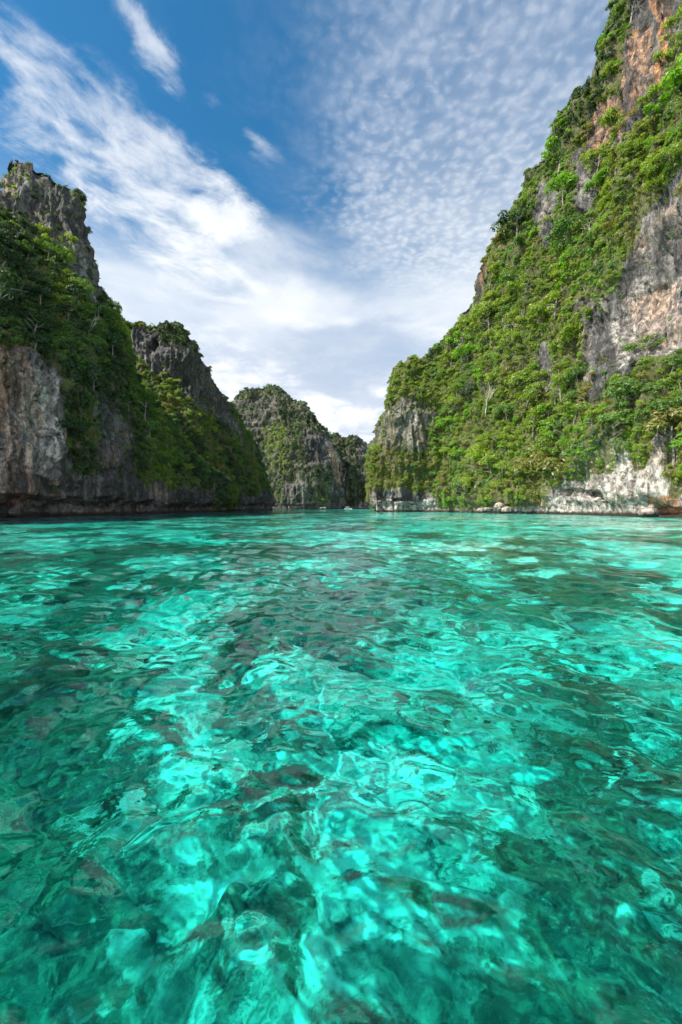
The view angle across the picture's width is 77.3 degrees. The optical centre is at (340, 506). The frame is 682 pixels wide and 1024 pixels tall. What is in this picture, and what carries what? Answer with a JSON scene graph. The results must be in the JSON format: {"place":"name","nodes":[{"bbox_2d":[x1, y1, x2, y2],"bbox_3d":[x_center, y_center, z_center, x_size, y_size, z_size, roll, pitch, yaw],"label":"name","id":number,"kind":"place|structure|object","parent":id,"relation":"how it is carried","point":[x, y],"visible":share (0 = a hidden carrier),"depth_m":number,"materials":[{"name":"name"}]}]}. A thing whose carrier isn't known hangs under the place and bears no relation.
{"place":"outdoors","nodes":[
{"label":"outdoors","id":0,"kind":"place"},
{"bbox_2d":[0,161,239,517],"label":"cliff","id":1,"kind":"structure","parent":0,"point":[31,463],"depth_m":120.85,"materials":[{"name":"stone"}]},
{"bbox_2d":[0,230,18,250],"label":"cliff tree","id":2,"kind":"object","parent":1,"relation":"on","point":[2,236],"visible":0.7,"depth_m":123.56,"materials":[{"name":"green plant"}]},
{"bbox_2d":[0,242,22,268],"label":"cliff tree","id":3,"kind":"object","parent":1,"relation":"on","point":[7,257],"visible":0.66,"depth_m":120.74,"materials":[{"name":"green plant"}]},
{"bbox_2d":[0,266,28,312],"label":"cliff tree","id":4,"kind":"object","parent":1,"relation":"on","point":[5,274],"visible":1,"depth_m":102.67,"materials":[{"name":"green plant"}]},
{"bbox_2d":[19,229,44,250],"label":"cliff tree","id":5,"kind":"object","parent":1,"relation":"on","point":[28,238],"visible":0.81,"depth_m":132.12,"materials":[{"name":"green plant"}]},
{"bbox_2d":[26,332,48,348],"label":"cliff tree","id":6,"kind":"object","parent":1,"relation":"on","point":[39,338],"visible":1,"depth_m":104.02,"materials":[{"name":"green plant"}]},
{"bbox_2d":[22,308,55,338],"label":"cliff tree","id":7,"kind":"object","parent":1,"relation":"on","point":[38,317],"visible":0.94,"depth_m":108.93,"materials":[{"name":"green plant"}]},
{"bbox_2d":[27,285,52,303],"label":"cliff tree","id":8,"kind":"object","parent":1,"relation":"on","point":[43,291],"visible":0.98,"depth_m":122.77,"materials":[{"name":"green plant"}]},
{"bbox_2d":[34,256,59,274],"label":"cliff tree","id":9,"kind":"object","parent":1,"relation":"on","point":[41,259],"visible":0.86,"depth_m":130.21,"materials":[{"name":"green plant"}]},
{"bbox_2d":[28,237,67,259],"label":"cliff tree","id":10,"kind":"object","parent":1,"relation":"on","point":[48,249],"visible":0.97,"depth_m":134.71,"materials":[{"name":"green plant"}]},
{"bbox_2d":[55,419,74,440],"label":"cliff tree","id":11,"kind":"object","parent":1,"relation":"on","point":[67,424],"visible":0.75,"depth_m":109.11,"materials":[{"name":"green plant"}]},
{"bbox_2d":[55,303,79,317],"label":"cliff tree","id":12,"kind":"object","parent":1,"relation":"on","point":[65,307],"visible":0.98,"depth_m":126.36,"materials":[{"name":"green plant"}]},
{"bbox_2d":[59,293,75,315],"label":"cliff tree","id":13,"kind":"object","parent":1,"relation":"on","point":[66,299],"visible":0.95,"depth_m":127.04,"materials":[{"name":"green plant"}]},
{"bbox_2d":[60,253,76,270],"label":"cliff tree","id":14,"kind":"object","parent":1,"relation":"on","point":[67,259],"visible":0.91,"depth_m":137.66,"materials":[{"name":"green plant"}]},
{"bbox_2d":[67,276,96,298],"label":"cliff tree","id":15,"kind":"object","parent":1,"relation":"on","point":[82,284],"visible":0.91,"depth_m":133.81,"materials":[{"name":"green plant"}]},
{"bbox_2d":[75,318,97,337],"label":"cliff tree","id":16,"kind":"object","parent":1,"relation":"on","point":[87,328],"visible":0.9,"depth_m":129.09,"materials":[{"name":"green plant"}]},
{"bbox_2d":[85,361,106,389],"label":"cliff tree","id":17,"kind":"object","parent":1,"relation":"on","point":[90,374],"visible":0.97,"depth_m":121.32,"materials":[{"name":"green plant"}]},
{"bbox_2d":[87,332,108,349],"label":"cliff tree","id":18,"kind":"object","parent":1,"relation":"on","point":[99,340],"visible":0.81,"depth_m":130.95,"materials":[{"name":"green plant"}]},
{"bbox_2d":[92,317,108,340],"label":"cliff tree","id":19,"kind":"object","parent":1,"relation":"on","point":[100,322],"visible":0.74,"depth_m":136.53,"materials":[{"name":"green plant"}]},
{"bbox_2d":[86,299,116,318],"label":"cliff tree","id":20,"kind":"object","parent":1,"relation":"on","point":[106,308],"visible":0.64,"depth_m":142.20,"materials":[{"name":"green plant"}]},
{"bbox_2d":[100,332,127,362],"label":"cliff tree","id":21,"kind":"object","parent":1,"relation":"on","point":[114,337],"visible":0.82,"depth_m":138.25,"materials":[{"name":"green plant"}]},
{"bbox_2d":[136,390,159,422],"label":"cliff tree","id":22,"kind":"object","parent":1,"relation":"on","point":[151,395],"visible":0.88,"depth_m":151.47,"materials":[{"name":"green plant"}]},
{"bbox_2d":[142,419,161,438],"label":"cliff tree","id":23,"kind":"object","parent":1,"relation":"on","point":[150,422],"visible":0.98,"depth_m":151.40,"materials":[{"name":"green plant"}]},
{"bbox_2d":[151,407,167,425],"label":"cliff tree","id":24,"kind":"object","parent":1,"relation":"on","point":[158,417],"visible":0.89,"depth_m":167.97,"materials":[{"name":"green plant"}]},
{"bbox_2d":[161,435,175,452],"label":"cliff tree","id":25,"kind":"object","parent":1,"relation":"on","point":[167,437],"visible":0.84,"depth_m":168.32,"materials":[{"name":"green plant"}]},
{"bbox_2d":[126,323,275,510],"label":"cliff","id":26,"kind":"structure","parent":0,"point":[154,351],"depth_m":234.72,"materials":[{"name":"stone"}]},
{"bbox_2d":[232,386,345,508],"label":"cliff","id":27,"kind":"structure","parent":0,"point":[321,448],"depth_m":432.10,"materials":[{"name":"stone"}]},
{"bbox_2d":[0,0,614,443],"label":"sky","id":28,"kind":"structure","parent":0,"point":[314,190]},
{"bbox_2d":[0,509,681,1023],"bbox_3d":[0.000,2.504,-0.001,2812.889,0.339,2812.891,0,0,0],"label":"water","id":29,"kind":"structure","parent":0,"point":[266,631],"depth_m":4.96,"materials":[{"name":"liquid"}]},
{"bbox_2d":[637,507,658,516],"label":"boulder","id":30,"kind":"object","parent":29,"relation":"in","point":[647,512],"visible":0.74,"depth_m":97.65,"materials":[{"name":"stone"}]},
{"bbox_2d":[0,517,681,1023],"bbox_3d":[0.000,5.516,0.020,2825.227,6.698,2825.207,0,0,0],"label":"seabed","id":31,"kind":"structure","parent":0,"point":[520,929],"depth_m":7.34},
{"bbox_2d":[332,432,373,508],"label":"cliff","id":32,"kind":"structure","parent":0,"point":[361,456],"depth_m":510.56,"materials":[{"name":"stone"}]},
{"bbox_2d":[365,0,681,516],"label":"cliff","id":33,"kind":"structure","parent":0,"point":[645,305],"depth_m":131.82,"materials":[{"name":"stone"}]},
{"bbox_2d":[0,0,681,511],"bbox_3d":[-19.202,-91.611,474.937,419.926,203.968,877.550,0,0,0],"label":"undergrowth","id":34,"kind":"object","parent":33,"relation":"on","point":[82,466],"visible":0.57,"depth_m":153.94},
{"bbox_2d":[434,416,460,435],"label":"cliff tree","id":35,"kind":"object","parent":33,"relation":"on","point":[448,418],"visible":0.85,"depth_m":190.03,"materials":[{"name":"green plant"}]},
{"bbox_2d":[445,328,474,347],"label":"cliff tree","id":36,"kind":"object","parent":33,"relation":"on","point":[456,340],"visible":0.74,"depth_m":200.19,"materials":[{"name":"green plant"}]},
{"bbox_2d":[451,343,479,369],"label":"cliff tree","id":37,"kind":"object","parent":33,"relation":"on","point":[457,350],"visible":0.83,"depth_m":191.68,"materials":[{"name":"green plant"}]},
{"bbox_2d":[457,476,473,496],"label":"cliff tree","id":38,"kind":"object","parent":33,"relation":"on","point":[464,481],"visible":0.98,"depth_m":170.54,"materials":[{"name":"green plant"}]},
{"bbox_2d":[459,381,477,398],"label":"cliff tree","id":39,"kind":"object","parent":33,"relation":"on","point":[466,388],"visible":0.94,"depth_m":184.79,"materials":[{"name":"green plant"}]},
{"bbox_2d":[461,317,483,344],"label":"cliff tree","id":40,"kind":"object","parent":33,"relation":"on","point":[471,325],"visible":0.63,"depth_m":194.81,"materials":[{"name":"green plant"}]},
{"bbox_2d":[464,445,495,487],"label":"cliff tree","id":41,"kind":"object","parent":33,"relation":"on","point":[473,453],"visible":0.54,"depth_m":162.52,"materials":[{"name":"green plant"}]},
{"bbox_2d":[469,301,500,329],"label":"cliff tree","id":42,"kind":"object","parent":33,"relation":"on","point":[485,305],"visible":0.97,"depth_m":186.98,"materials":[{"name":"green plant"}]},
{"bbox_2d":[474,428,503,451],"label":"cliff tree","id":43,"kind":"object","parent":33,"relation":"on","point":[478,439],"visible":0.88,"depth_m":162.30,"materials":[{"name":"green plant"}]},
{"bbox_2d":[479,454,502,473],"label":"cliff tree","id":44,"kind":"object","parent":33,"relation":"on","point":[485,459],"visible":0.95,"depth_m":157.68,"materials":[{"name":"green plant"}]},
{"bbox_2d":[483,371,499,388],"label":"cliff tree","id":45,"kind":"object","parent":33,"relation":"on","point":[487,377],"visible":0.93,"depth_m":172.91,"materials":[{"name":"green plant"}]},
{"bbox_2d":[485,262,498,287],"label":"cliff tree","id":46,"kind":"object","parent":33,"relation":"on","point":[496,271],"visible":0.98,"depth_m":191.50,"materials":[{"name":"green plant"}]},
{"bbox_2d":[492,461,513,481],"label":"cliff tree","id":47,"kind":"object","parent":33,"relation":"on","point":[501,464],"visible":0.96,"depth_m":151.93,"materials":[{"name":"green plant"}]},
{"bbox_2d":[494,306,513,327],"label":"cliff tree","id":48,"kind":"object","parent":33,"relation":"on","point":[503,310],"visible":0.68,"depth_m":176.07,"materials":[{"name":"green plant"}]},
{"bbox_2d":[494,294,514,321],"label":"cliff tree","id":49,"kind":"object","parent":33,"relation":"on","point":[500,301],"visible":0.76,"depth_m":181.44,"materials":[{"name":"green plant"}]},
{"bbox_2d":[492,403,517,419],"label":"cliff tree","id":50,"kind":"object","parent":33,"relation":"on","point":[505,408],"visible":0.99,"depth_m":162.04,"materials":[{"name":"green plant"}]},
{"bbox_2d":[493,330,522,353],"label":"cliff tree","id":51,"kind":"object","parent":33,"relation":"on","point":[514,334],"visible":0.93,"depth_m":165.62,"materials":[{"name":"green plant"}]},
{"bbox_2d":[497,425,520,450],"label":"cliff tree","id":52,"kind":"object","parent":33,"relation":"on","point":[507,429],"visible":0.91,"depth_m":155.96,"materials":[{"name":"green plant"}]},
{"bbox_2d":[489,205,532,235],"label":"cliff tree","id":53,"kind":"object","parent":33,"relation":"on","point":[519,216],"visible":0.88,"depth_m":181.64,"materials":[{"name":"green plant"}]},
{"bbox_2d":[503,309,519,337],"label":"cliff tree","id":54,"kind":"object","parent":33,"relation":"on","point":[512,314],"visible":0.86,"depth_m":169.75,"materials":[{"name":"green plant"}]},
{"bbox_2d":[499,262,530,290],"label":"cliff tree","id":55,"kind":"object","parent":33,"relation":"on","point":[509,276],"visible":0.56,"depth_m":171.81,"materials":[{"name":"green plant"}]},
{"bbox_2d":[502,371,530,390],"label":"cliff tree","id":56,"kind":"object","parent":33,"relation":"on","point":[514,377],"visible":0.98,"depth_m":160.93,"materials":[{"name":"green plant"}]},
{"bbox_2d":[513,230,529,261],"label":"cliff tree","id":57,"kind":"object","parent":33,"relation":"on","point":[518,238],"visible":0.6,"depth_m":176.12,"materials":[{"name":"green plant"}]},
{"bbox_2d":[505,467,540,484],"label":"cliff tree","id":58,"kind":"object","parent":33,"relation":"on","point":[528,470],"visible":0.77,"depth_m":146.70,"materials":[{"name":"green plant"}]},
{"bbox_2d":[507,274,542,295],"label":"cliff tree","id":59,"kind":"object","parent":33,"relation":"on","point":[515,284],"visible":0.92,"depth_m":163.79,"materials":[{"name":"green plant"}]},
{"bbox_2d":[519,181,540,201],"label":"cliff tree","id":60,"kind":"object","parent":33,"relation":"on","point":[528,194],"visible":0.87,"depth_m":175.22,"materials":[{"name":"green plant"}]},
{"bbox_2d":[522,408,545,440],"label":"cliff tree","id":61,"kind":"object","parent":33,"relation":"on","point":[531,420],"visible":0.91,"depth_m":149.58,"materials":[{"name":"green plant"}]},
{"bbox_2d":[522,380,548,402],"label":"cliff tree","id":62,"kind":"object","parent":33,"relation":"on","point":[536,388],"visible":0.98,"depth_m":151.33,"materials":[{"name":"green plant"}]},
{"bbox_2d":[509,445,565,505],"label":"cliff tree","id":63,"kind":"object","parent":33,"relation":"on","point":[545,462],"visible":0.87,"depth_m":137.22,"materials":[{"name":"green plant"}]},
{"bbox_2d":[530,435,558,465],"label":"cliff tree","id":64,"kind":"object","parent":33,"relation":"on","point":[539,442],"visible":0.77,"depth_m":139.81,"materials":[{"name":"green plant"}]},
{"bbox_2d":[534,403,555,417],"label":"cliff tree","id":65,"kind":"object","parent":33,"relation":"on","point":[540,407],"visible":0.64,"depth_m":147.80,"materials":[{"name":"green plant"}]},
{"bbox_2d":[537,419,555,441],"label":"cliff tree","id":66,"kind":"object","parent":33,"relation":"on","point":[549,422],"visible":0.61,"depth_m":143.89,"materials":[{"name":"green plant"}]},
{"bbox_2d":[527,292,573,325],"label":"cliff tree","id":67,"kind":"object","parent":33,"relation":"on","point":[537,307],"visible":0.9,"depth_m":154.36,"materials":[{"name":"green plant"}]},
{"bbox_2d":[540,128,569,175],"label":"cliff tree","id":68,"kind":"object","parent":33,"relation":"on","point":[549,141],"visible":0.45,"depth_m":165.29,"materials":[{"name":"green plant"}]},
{"bbox_2d":[548,262,565,298],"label":"cliff tree","id":69,"kind":"object","parent":33,"relation":"on","point":[554,266],"visible":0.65,"depth_m":156.18,"materials":[{"name":"green plant"}]},
{"bbox_2d":[551,373,569,399],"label":"cliff tree","id":70,"kind":"object","parent":33,"relation":"on","point":[557,379],"visible":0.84,"depth_m":136.79,"materials":[{"name":"green plant"}]},
{"bbox_2d":[543,171,578,207],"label":"cliff tree","id":71,"kind":"object","parent":33,"relation":"on","point":[554,184],"visible":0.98,"depth_m":155.56,"materials":[{"name":"green plant"}]},
{"bbox_2d":[543,212,586,248],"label":"cliff tree","id":72,"kind":"object","parent":33,"relation":"on","point":[560,226],"visible":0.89,"depth_m":150.43,"materials":[{"name":"green plant"}]},
{"bbox_2d":[553,250,577,288],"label":"cliff tree","id":73,"kind":"object","parent":33,"relation":"on","point":[563,266],"visible":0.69,"depth_m":152.33,"materials":[{"name":"green plant"}]},
{"bbox_2d":[553,401,584,425],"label":"cliff tree","id":74,"kind":"object","parent":33,"relation":"on","point":[577,408],"visible":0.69,"depth_m":128.50,"materials":[{"name":"green plant"}]},
{"bbox_2d":[558,317,585,343],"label":"cliff tree","id":75,"kind":"object","parent":33,"relation":"on","point":[566,331],"visible":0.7,"depth_m":144.31,"materials":[{"name":"green plant"}]},
{"bbox_2d":[561,365,587,383],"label":"cliff tree","id":76,"kind":"object","parent":33,"relation":"on","point":[572,371],"visible":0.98,"depth_m":132.68,"materials":[{"name":"green plant"}]},
{"bbox_2d":[559,438,590,478],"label":"cliff tree","id":77,"kind":"object","parent":33,"relation":"on","point":[571,450],"visible":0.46,"depth_m":123.79,"materials":[{"name":"green plant"}]},
{"bbox_2d":[570,273,587,291],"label":"cliff tree","id":78,"kind":"object","parent":33,"relation":"on","point":[582,280],"visible":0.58,"depth_m":141.32,"materials":[{"name":"green plant"}]},
{"bbox_2d":[575,383,591,410],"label":"cliff tree","id":79,"kind":"object","parent":33,"relation":"on","point":[584,390],"visible":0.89,"depth_m":125.23,"materials":[{"name":"green plant"}]},
{"bbox_2d":[574,306,592,334],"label":"cliff tree","id":80,"kind":"object","parent":33,"relation":"on","point":[588,311],"visible":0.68,"depth_m":137.82,"materials":[{"name":"green plant"}]},
{"bbox_2d":[579,121,592,141],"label":"cliff tree","id":81,"kind":"object","parent":33,"relation":"on","point":[588,128],"visible":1,"depth_m":153.23,"materials":[{"name":"green plant"}]},
{"bbox_2d":[586,242,605,260],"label":"cliff tree","id":82,"kind":"object","parent":33,"relation":"on","point":[591,251],"visible":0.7,"depth_m":133.87,"materials":[{"name":"green plant"}]},
{"bbox_2d":[584,140,613,186],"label":"cliff tree","id":83,"kind":"object","parent":33,"relation":"on","point":[602,150],"visible":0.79,"depth_m":144.00,"materials":[{"name":"green plant"}]},
{"bbox_2d":[592,163,608,183],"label":"cliff tree","id":84,"kind":"object","parent":33,"relation":"on","point":[597,175],"visible":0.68,"depth_m":140.55,"materials":[{"name":"green plant"}]},
{"bbox_2d":[600,147,616,174],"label":"cliff tree","id":85,"kind":"object","parent":33,"relation":"on","point":[611,161],"visible":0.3,"depth_m":130.91,"materials":[{"name":"green plant"}]},
{"bbox_2d":[598,105,619,143],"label":"cliff tree","id":86,"kind":"object","parent":33,"relation":"on","point":[609,113],"visible":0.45,"depth_m":138.49,"materials":[{"name":"green plant"}]},
{"bbox_2d":[599,61,618,82],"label":"cliff tree","id":87,"kind":"object","parent":33,"relation":"on","point":[614,66],"visible":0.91,"depth_m":141.33,"materials":[{"name":"green plant"}]},
{"bbox_2d":[594,407,636,454],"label":"cliff tree","id":88,"kind":"object","parent":33,"relation":"on","point":[607,417],"visible":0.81,"depth_m":109.77,"materials":[{"name":"green plant"}]},
{"bbox_2d":[602,201,641,232],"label":"cliff tree","id":89,"kind":"object","parent":33,"relation":"on","point":[606,226],"visible":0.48,"depth_m":125.67,"materials":[{"name":"green plant"}]},
{"bbox_2d":[609,106,639,134],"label":"cliff tree","id":90,"kind":"object","parent":33,"relation":"on","point":[629,115],"visible":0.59,"depth_m":123.76,"materials":[{"name":"green plant"}]},
{"bbox_2d":[600,381,649,410],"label":"cliff tree","id":91,"kind":"object","parent":33,"relation":"on","point":[625,390],"visible":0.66,"depth_m":107.95,"materials":[{"name":"green plant"}]},
{"bbox_2d":[607,376,643,405],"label":"cliff tree","id":92,"kind":"object","parent":33,"relation":"on","point":[627,378],"visible":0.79,"depth_m":108.68,"materials":[{"name":"green plant"}]},
{"bbox_2d":[610,0,642,22],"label":"cliff tree","id":93,"kind":"object","parent":33,"relation":"on","point":[620,6],"visible":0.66,"depth_m":134.60,"materials":[{"name":"green plant"}]},
{"bbox_2d":[623,138,645,164],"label":"cliff tree","id":94,"kind":"object","parent":33,"relation":"on","point":[638,147],"visible":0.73,"depth_m":118.82,"materials":[{"name":"green plant"}]},
{"bbox_2d":[623,156,647,186],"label":"cliff tree","id":95,"kind":"object","parent":33,"relation":"on","point":[637,162],"visible":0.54,"depth_m":118.97,"materials":[{"name":"green plant"}]},
{"bbox_2d":[621,333,669,354],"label":"cliff tree","id":96,"kind":"object","parent":33,"relation":"on","point":[628,346],"visible":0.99,"depth_m":110.94,"materials":[{"name":"green plant"}]},
{"bbox_2d":[637,113,661,138],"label":"cliff tree","id":97,"kind":"object","parent":33,"relation":"on","point":[644,128],"visible":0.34,"depth_m":117.81,"materials":[{"name":"green plant"}]},
{"bbox_2d":[636,81,668,108],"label":"cliff tree","id":98,"kind":"object","parent":33,"relation":"on","point":[651,92],"visible":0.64,"depth_m":115.34,"materials":[{"name":"green plant"}]},
{"bbox_2d":[642,87,676,115],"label":"cliff tree","id":99,"kind":"object","parent":33,"relation":"on","point":[661,99],"visible":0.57,"depth_m":113.09,"materials":[{"name":"green plant"}]},
{"bbox_2d":[638,141,681,185],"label":"cliff tree","id":100,"kind":"object","parent":33,"relation":"on","point":[658,156],"visible":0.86,"depth_m":108.31,"materials":[{"name":"green plant"}]},
{"bbox_2d":[640,398,679,434],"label":"cliff tree","id":101,"kind":"object","parent":33,"relation":"on","point":[658,403],"visible":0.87,"depth_m":101.67,"materials":[{"name":"green plant"}]},
{"bbox_2d":[642,406,681,466],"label":"cliff tree","id":102,"kind":"object","parent":33,"relation":"on","point":[657,424],"visible":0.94,"depth_m":99.67,"materials":[{"name":"green plant"}]},
{"bbox_2d":[652,32,681,62],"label":"cliff tree","id":103,"kind":"object","parent":33,"relation":"on","point":[660,53],"visible":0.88,"depth_m":116.92,"materials":[{"name":"green plant"}]},
{"bbox_2d":[656,354,681,377],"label":"cliff tree","id":104,"kind":"object","parent":33,"relation":"on","point":[677,358],"visible":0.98,"depth_m":103.54,"materials":[{"name":"green plant"}]},
{"bbox_2d":[657,53,681,94],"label":"cliff tree","id":105,"kind":"object","parent":33,"relation":"on","point":[675,76],"visible":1,"depth_m":107.00,"materials":[{"name":"green plant"}]},
{"bbox_2d":[659,5,681,57],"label":"cliff tree","id":106,"kind":"object","parent":33,"relation":"on","point":[670,22],"visible":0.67,"depth_m":118.75,"materials":[{"name":"green plant"}]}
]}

